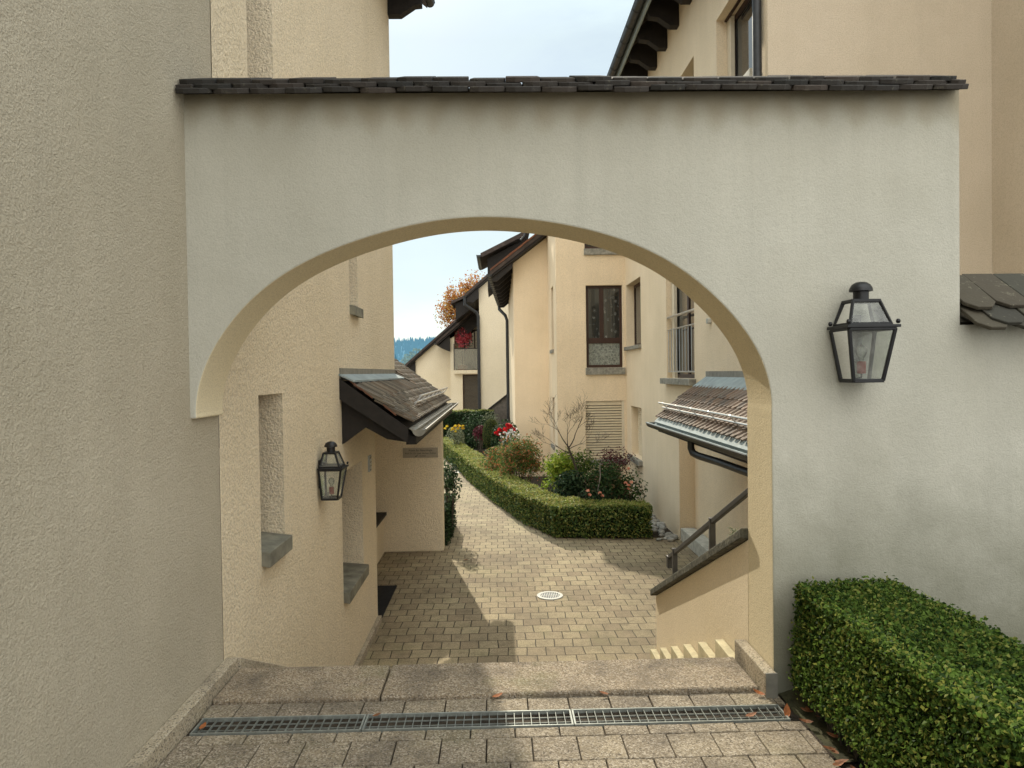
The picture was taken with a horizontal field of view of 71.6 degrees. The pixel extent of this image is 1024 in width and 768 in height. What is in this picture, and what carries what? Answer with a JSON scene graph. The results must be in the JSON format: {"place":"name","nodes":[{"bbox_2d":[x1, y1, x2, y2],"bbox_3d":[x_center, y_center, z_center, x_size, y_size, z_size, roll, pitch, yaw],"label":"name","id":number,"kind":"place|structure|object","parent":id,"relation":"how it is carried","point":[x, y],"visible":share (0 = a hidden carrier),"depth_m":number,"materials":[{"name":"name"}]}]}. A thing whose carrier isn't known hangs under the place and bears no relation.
{"place":"outdoors","nodes":[
{"label":"outdoors","id":0,"kind":"place"},
{"bbox_2d":[219,448,698,667],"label":"courtyard paving","id":1,"kind":"structure","parent":0,"point":[483,603],"depth_m":9.88,"materials":[{"name":"beige stone"}]},
{"bbox_2d":[0,0,458,767],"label":"apartment house","id":2,"kind":"structure","parent":1,"relation":"on","point":[130,540],"depth_m":3.18,"materials":[{"name":"paint"}]},
{"bbox_2d":[238,658,285,669],"bbox_3d":[-1.571,2.393,5.442,0.076,1.776,2.930,-1,1,-1],"label":"stair skirting","id":3,"kind":"object","parent":2,"relation":"attached to","point":[245,663],"visible":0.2,"depth_m":4.15,"materials":[{"name":"stone"}]},
{"bbox_2d":[261,532,292,567],"bbox_3d":[-1.721,0.627,4.810,0.305,1.114,0.510,-1,1,-1],"label":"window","id":4,"kind":"structure","parent":2,"relation":"in","point":[274,546],"depth_m":4.80,"materials":[{"name":"grey stone"}]},
{"bbox_2d":[317,441,348,500],"bbox_3d":[-1.536,0.738,6.081,0.226,0.498,0.262,-1,1,-1],"label":"wall lantern","id":5,"kind":"object","parent":2,"relation":"attached to","point":[324,467],"depth_m":6.04,"materials":[{"name":"black metal"}]},
{"bbox_2d":[343,562,368,603],"bbox_3d":[-1.802,1.510,7.464,0.390,1.284,1.050,-1,1,-1],"label":"window sill","id":6,"kind":"structure","parent":2,"relation":"in","point":[354,574],"depth_m":7.49,"materials":[{"name":"grey stone"}]},
{"bbox_2d":[349,305,363,317],"bbox_3d":[-1.797,-1.436,7.641,0.290,1.429,0.460,-1,1,-1],"label":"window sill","id":7,"kind":"structure","parent":2,"relation":"in","point":[356,311],"depth_m":7.49,"materials":[{"name":"grey stone"}]},
{"bbox_2d":[368,455,371,471],"bbox_3d":[-1.682,0.941,8.412,0.024,0.190,0.140,-1,1,-1],"label":"door intercom","id":8,"kind":"object","parent":2,"relation":"attached to","point":[369,463],"depth_m":8.35,"materials":[{"name":"metal"}]},
{"bbox_2d":[403,448,437,457],"bbox_3d":[-1.591,1.195,12.340,0.605,0.170,0.017,-1,1,-1],"label":"practice sign","id":9,"kind":"object","parent":2,"relation":"attached to","point":[419,452],"visible":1,"depth_m":12.33,"materials":[{"name":"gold metal"}]},
{"bbox_2d":[377,585,396,616],"bbox_3d":[-2.138,2.962,9.671,0.950,0.016,1.370,-1,1,-1],"label":"doormat","id":10,"kind":"object","parent":1,"relation":"on","point":[385,593],"visible":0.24,"depth_m":9.85,"materials":[{"name":"rubber"}]},
{"bbox_2d":[405,307,478,410],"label":"apartment house","id":11,"kind":"structure","parent":1,"relation":"on","point":[436,361],"depth_m":37.08,"materials":[{"name":"beige paint"}]},
{"bbox_2d":[454,327,471,369],"bbox_3d":[-2.491,-1.756,36.232,0.995,2.433,0.812,-1,1,-1],"label":"potted maple","id":12,"kind":"object","parent":11,"relation":"on","point":[459,339],"visible":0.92,"depth_m":36.09,"materials":[{"name":"red plant"}]},
{"bbox_2d":[464,330,476,369],"bbox_3d":[-1.933,-1.732,37.087,1.150,2.200,0.055,-1,1,-1],"label":"window","id":13,"kind":"structure","parent":11,"relation":"in","point":[470,356],"depth_m":37.08,"materials":[{"name":"glass"}]},
{"bbox_2d":[463,374,477,410],"bbox_3d":[-2.057,0.446,36.106,0.880,1.880,0.060,-1,1,-1],"label":"window","id":14,"kind":"structure","parent":11,"relation":"in","point":[471,380],"depth_m":36.09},
{"bbox_2d":[444,493,456,545],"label":"box hedge","id":15,"kind":"object","parent":1,"relation":"on","point":[449,528],"visible":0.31,"depth_m":13.05,"materials":[{"name":"green plant"}]},
{"bbox_2d":[444,456,461,534],"bbox_3d":[-1.167,2.135,13.508,0.480,1.523,0.907,-1,1,-1],"label":"climbing rose","id":16,"kind":"object","parent":1,"relation":"on","point":[450,475],"visible":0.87,"depth_m":13.42,"materials":[{"name":"green plant"}]},
{"bbox_2d":[443,409,493,448],"bbox_3d":[-2.473,1.867,29.115,3.557,1.667,1.366,-1,1,-1],"label":"yew hedge","id":17,"kind":"object","parent":1,"relation":"on","point":[453,418],"visible":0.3,"depth_m":28.81,"materials":[{"name":"green plant"}]},
{"bbox_2d":[488,394,506,442],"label":"garden stair wall","id":18,"kind":"structure","parent":1,"relation":"on","point":[499,407],"depth_m":30.22,"materials":[{"name":"grey concrete"}]},
{"bbox_2d":[476,233,549,476],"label":"apartment house","id":19,"kind":"structure","parent":1,"relation":"on","point":[517,274],"depth_m":21.01,"materials":[{"name":"beige paint"}]},
{"bbox_2d":[537,591,562,599],"bbox_3d":[0.525,2.931,9.822,0.364,0.022,0.364,-1,1,-1],"label":"gully cover","id":20,"kind":"object","parent":1,"relation":"on","point":[549,595],"visible":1,"depth_m":9.81,"materials":[{"name":"grey metal"}]},
{"bbox_2d":[668,534,678,540],"bbox_3d":[2.949,2.804,12.998,0.197,0.123,0.200,0,1,41],"label":"stone","id":21,"kind":"object","parent":1,"relation":"on","point":[675,536],"visible":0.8,"depth_m":12.93,"materials":[{"name":"grey stone"}]},
{"bbox_2d":[520,0,1023,555],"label":"apartment house","id":22,"kind":"structure","parent":1,"relation":"on","point":[644,358],"depth_m":10.59,"materials":[{"name":"beige paint"}]},
{"bbox_2d":[584,244,618,254],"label":"window","id":23,"kind":"structure","parent":22,"relation":"in","point":[588,249],"depth_m":17.98,"materials":[{"name":"clear glass"}]},
{"bbox_2d":[586,286,625,374],"bbox_3d":[2.364,-1.375,18.115,1.010,2.270,0.200,-1,1,-1],"label":"window","id":24,"kind":"structure","parent":22,"relation":"in","point":[603,303],"depth_m":18.18,"materials":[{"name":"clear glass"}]},
{"bbox_2d":[585,401,626,464],"bbox_3d":[2.386,1.247,18.137,1.060,1.625,0.160,-1,1,-1],"label":"window","id":25,"kind":"structure","parent":22,"relation":"in","point":[609,415],"depth_m":18.16,"materials":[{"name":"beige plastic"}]},
{"bbox_2d":[624,282,640,350],"bbox_3d":[3.006,-1.653,17.094,0.320,1.640,1.860,-1,1,-1],"label":"window","id":26,"kind":"structure","parent":22,"relation":"in","point":[637,294],"depth_m":17.63,"materials":[{"name":"beige glass"}]},
{"bbox_2d":[627,408,642,465],"bbox_3d":[3.028,1.198,16.920,0.335,1.324,1.460,-1,1,-1],"label":"window","id":27,"kind":"structure","parent":22,"relation":"in","point":[637,461],"depth_m":17.23,"materials":[{"name":"beige paint"}]},
{"bbox_2d":[660,283,695,385],"bbox_3d":[3.058,-1.223,12.800,0.330,2.460,2.100,-1,1,-1],"label":"window","id":28,"kind":"structure","parent":22,"relation":"in","point":[682,331],"depth_m":13.12,"materials":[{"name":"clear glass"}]},
{"bbox_2d":[724,0,752,75],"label":"window","id":29,"kind":"structure","parent":22,"relation":"in","point":[739,26],"depth_m":10.10,"materials":[{"name":"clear glass"}]},
{"bbox_2d":[451,275,509,408],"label":"apartment house","id":30,"kind":"structure","parent":0,"point":[491,346],"depth_m":31.96,"materials":[{"name":"beige paint"}]},
{"bbox_2d":[389,0,634,340],"label":"sky","id":31,"kind":"structure","parent":0,"point":[470,38],"materials":[{"name":"white"}]},
{"bbox_2d":[473,449,671,537],"bbox_3d":[0.381,2.744,21.185,3.517,0.001,16.865,-1,1,-14],"label":"garden bed","id":32,"kind":"object","parent":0,"point":[534,481],"visible":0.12,"depth_m":19.02,"materials":[{"name":"soil"}]},
{"bbox_2d":[444,424,464,444],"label":"flower bush","id":33,"kind":"object","parent":32,"relation":"on","point":[456,435],"visible":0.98,"depth_m":24.79,"materials":[{"name":"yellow plant"}]},
{"bbox_2d":[459,408,489,452],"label":"garden shrub","id":34,"kind":"object","parent":32,"relation":"on","point":[473,424],"visible":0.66,"depth_m":26.53,"materials":[{"name":"green plant"}]},
{"bbox_2d":[472,425,483,452],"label":"garden shrub","id":35,"kind":"object","parent":32,"relation":"on","point":[478,431],"visible":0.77,"depth_m":23.95,"materials":[{"name":"purple plant"}]},
{"bbox_2d":[482,418,498,452],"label":"topiary","id":36,"kind":"object","parent":32,"relation":"on","point":[489,426],"visible":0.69,"depth_m":20.86,"materials":[{"name":"green plant"}]},
{"bbox_2d":[481,413,500,425],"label":"garden shrub","id":37,"kind":"object","parent":32,"relation":"on","point":[492,417],"visible":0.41,"depth_m":26.19,"materials":[{"name":"green plant"}]},
{"bbox_2d":[477,446,515,473],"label":"nandina bush","id":38,"kind":"object","parent":32,"relation":"on","point":[489,459],"visible":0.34,"depth_m":18.52,"materials":[{"name":"green plant"}]},
{"bbox_2d":[490,419,518,449],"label":"flower bush","id":39,"kind":"object","parent":32,"relation":"on","point":[496,436],"visible":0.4,"depth_m":20.19,"materials":[{"name":"red plant"}]},
{"bbox_2d":[498,428,519,448],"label":"flower bush","id":40,"kind":"object","parent":32,"relation":"on","point":[507,434],"visible":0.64,"depth_m":19.72,"materials":[{"name":"grey plant"}]},
{"bbox_2d":[491,432,548,482],"bbox_3d":[0.240,2.002,17.493,1.510,1.623,1.253,-1,1,-1],"label":"nandina bush","id":41,"kind":"object","parent":32,"relation":"on","point":[524,461],"visible":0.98,"depth_m":17.26,"materials":[{"name":"green plant"}]},
{"bbox_2d":[443,437,653,539],"bbox_3d":[-0.790,2.437,20.073,2.060,0.690,15.838,-1,1,-20],"label":"box hedge","id":42,"kind":"object","parent":32,"relation":"on","point":[526,503],"visible":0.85,"depth_m":13.64,"materials":[{"name":"green plant"}]},
{"bbox_2d":[539,449,578,493],"bbox_3d":[1.032,2.115,15.365,0.893,1.444,0.837,-1,1,-1],"label":"lime shrub","id":43,"kind":"object","parent":32,"relation":"on","point":[554,469],"visible":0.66,"depth_m":15.24,"materials":[{"name":"green plant"}]},
{"bbox_2d":[528,389,608,497],"bbox_3d":[1.269,1.476,14.927,1.828,2.732,0.970,-1,1,-1],"label":"bare tree","id":44,"kind":"object","parent":32,"relation":"on","point":[569,448],"visible":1,"depth_m":14.94,"materials":[{"name":"brown plant"}]},
{"bbox_2d":[542,447,602,491],"bbox_3d":[1.439,2.128,16.281,1.531,1.377,1.006,-1,1,-1],"label":"garden shrub","id":45,"kind":"object","parent":32,"relation":"on","point":[581,466],"visible":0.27,"depth_m":16.20,"materials":[{"name":"green plant"}]},
{"bbox_2d":[551,470,593,498],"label":"garden shrub","id":46,"kind":"object","parent":32,"relation":"on","point":[571,485],"visible":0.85,"depth_m":14.68,"materials":[{"name":"green plant"}]},
{"bbox_2d":[577,486,616,502],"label":"rose bush","id":47,"kind":"object","parent":32,"relation":"on","point":[599,497],"visible":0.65,"depth_m":13.99,"materials":[{"name":"green plant"}]},
{"bbox_2d":[579,459,647,500],"bbox_3d":[2.102,2.197,14.896,1.504,1.269,1.393,-1,1,-1],"label":"rose bush","id":48,"kind":"object","parent":32,"relation":"on","point":[613,482],"visible":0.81,"depth_m":14.62,"materials":[{"name":"green plant"}]},
{"bbox_2d":[596,446,638,498],"bbox_3d":[2.423,2.124,16.693,1.107,1.341,0.925,-1,1,-1],"label":"nandina bush","id":49,"kind":"object","parent":32,"relation":"on","point":[615,458],"visible":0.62,"depth_m":16.63,"materials":[{"name":"purple plant"}]},
{"bbox_2d":[842,762,863,767],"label":"terrace","id":50,"kind":"structure","parent":0,"point":[848,764],"depth_m":3.00,"materials":[{"name":"soil"}]},
{"bbox_2d":[186,694,843,767],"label":"joint sand","id":51,"kind":"structure","parent":50,"relation":"on","point":[794,717],"depth_m":3.40,"materials":[{"name":"grey sand"}]},
{"bbox_2d":[122,657,237,767],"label":"kerb","id":52,"kind":"structure","parent":51,"relation":"on","point":[155,750],"depth_m":3.29,"materials":[{"name":"stone"}]},
{"bbox_2d":[190,714,366,736],"bbox_3d":[-1.096,1.616,3.356,0.785,0.020,0.150,-1,1,-1],"label":"drain grate","id":53,"kind":"object","parent":51,"relation":"on","point":[261,731],"visible":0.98,"depth_m":3.37,"materials":[{"name":"grey metal"}]},
{"bbox_2d":[362,709,573,732],"bbox_3d":[-0.206,1.603,3.375,0.985,0.020,0.150,-1,1,-1],"label":"drain grate","id":54,"kind":"object","parent":51,"relation":"on","point":[463,726],"visible":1,"depth_m":3.39,"materials":[{"name":"grey metal"}]},
{"bbox_2d":[158,692,839,767],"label":"landing paving","id":55,"kind":"structure","parent":51,"relation":"on","point":[780,744],"depth_m":3.16,"materials":[{"name":"beige stone"}]},
{"bbox_2d":[753,689,764,694],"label":"fallen leaf","id":56,"kind":"object","parent":55,"relation":"on","point":[758,692],"visible":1,"depth_m":3.59,"materials":[{"name":"brown plant"}]},
{"bbox_2d":[832,761,843,765],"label":"fallen leaf","id":57,"kind":"object","parent":55,"relation":"on","point":[839,763],"visible":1,"depth_m":2.94,"materials":[{"name":"brown plant"}]},
{"bbox_2d":[571,704,790,726],"bbox_3d":[0.799,1.589,3.396,1.015,0.020,0.150,-1,1,-1],"label":"drain grate","id":58,"kind":"object","parent":51,"relation":"on","point":[706,720],"visible":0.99,"depth_m":3.41,"materials":[{"name":"grey metal"}]},
{"bbox_2d":[746,712,756,716],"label":"fallen leaf","id":59,"kind":"object","parent":58,"relation":"on","point":[751,714],"visible":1,"depth_m":3.37,"materials":[{"name":"brown plant"}]},
{"bbox_2d":[783,704,790,716],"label":"fallen leaf","id":60,"kind":"object","parent":58,"relation":"on","point":[787,711],"visible":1,"depth_m":3.39,"materials":[{"name":"brown plant"}]},
{"bbox_2d":[175,75,1023,692],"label":"garden archway","id":61,"kind":"object","parent":50,"relation":"on","point":[763,223],"visible":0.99,"depth_m":3.59,"materials":[{"name":"paint"}]},
{"bbox_2d":[827,282,900,382],"bbox_3d":[1.723,-0.255,3.491,0.262,0.498,0.226,-1,1,-1],"label":"wall lantern","id":62,"kind":"object","parent":61,"relation":"attached to","point":[848,328],"depth_m":3.48,"materials":[{"name":"black metal"}]},
{"bbox_2d":[735,639,775,696],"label":"kerb","id":63,"kind":"structure","parent":50,"relation":"on","point":[753,664],"depth_m":3.77,"materials":[{"name":"stone"}]},
{"bbox_2d":[766,673,777,699],"bbox_3d":[1.303,1.537,3.561,0.059,0.174,0.006,-1,1,-1],"label":"kerb end plate","id":64,"kind":"object","parent":63,"relation":"attached to","point":[772,685],"visible":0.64,"depth_m":3.56,"materials":[{"name":"metal"}]},
{"bbox_2d":[778,689,858,761],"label":"soil bank","id":65,"kind":"structure","parent":50,"relation":"on","point":[818,728],"depth_m":3.32,"materials":[{"name":"brown soil"}]},
{"bbox_2d":[799,718,812,722],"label":"fallen leaf","id":66,"kind":"object","parent":65,"relation":"on","point":[806,721],"visible":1,"depth_m":3.31,"materials":[{"name":"brown plant"}]},
{"bbox_2d":[827,732,837,737],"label":"fallen leaf","id":67,"kind":"object","parent":65,"relation":"on","point":[832,735],"visible":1,"depth_m":3.16,"materials":[{"name":"brown plant"}]},
{"bbox_2d":[786,572,1023,767],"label":"box hedge","id":68,"kind":"object","parent":50,"relation":"on","point":[889,673],"visible":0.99,"depth_m":2.74,"materials":[{"name":"green plant"}]},
{"bbox_3d":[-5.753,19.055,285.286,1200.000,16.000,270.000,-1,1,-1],"label":"valley","id":69,"kind":"structure","parent":0,"visible":0},
{"bbox_2d":[400,348,421,364],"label":"broadleaf tree","id":70,"kind":"object","parent":69,"relation":"on","point":[405,360],"visible":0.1,"depth_m":188.40,"materials":[{"name":"green plant"}]},
{"bbox_3d":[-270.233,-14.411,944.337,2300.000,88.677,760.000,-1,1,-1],"label":"hills","id":71,"kind":"structure","parent":0,"visible":0},
{"bbox_2d":[394,336,435,362],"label":"hill forest","id":72,"kind":"object","parent":71,"relation":"on","point":[408,346],"visible":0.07,"depth_m":888.63,"materials":[{"name":"blue plant"}]},
{"label":"ground","id":73,"kind":"structure","parent":0,"visible":0},
{"bbox_2d":[433,270,484,328],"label":"autumn tree","id":74,"kind":"object","parent":73,"relation":"on","point":[447,311],"visible":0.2,"depth_m":49.28,"materials":[{"name":"orange plant"}]},
{"bbox_2d":[650,528,748,654],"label":"stair parapet","id":75,"kind":"structure","parent":73,"relation":"on","point":[704,597],"depth_m":4.72,"materials":[{"name":"paint"}]},
{"bbox_2d":[666,488,747,574],"bbox_3d":[1.437,1.155,5.198,0.044,1.389,2.446,-1,1,-1],"label":"handrail","id":76,"kind":"object","parent":75,"relation":"attached to","point":[672,556],"visible":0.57,"depth_m":5.10,"materials":[{"name":"metal"}]},
{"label":"steps","id":77,"kind":"structure","parent":73,"relation":"on","visible":0},
{"bbox_2d":[213,657,757,705],"bbox_3d":[-0.127,1.659,3.804,2.780,0.182,0.393,-1,1,-1],"label":"top step","id":78,"kind":"object","parent":77,"relation":"on","point":[451,681],"visible":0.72,"depth_m":3.75,"materials":[{"name":"grey stone"}]},
{"bbox_2d":[650,639,734,658],"bbox_3d":[1.277,2.053,5.180,0.054,0.962,2.275,-1,1,-1],"label":"stair skirting","id":79,"kind":"object","parent":77,"relation":"on","point":[723,648],"visible":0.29,"depth_m":4.78,"materials":[{"name":"beige paint"}]}
]}

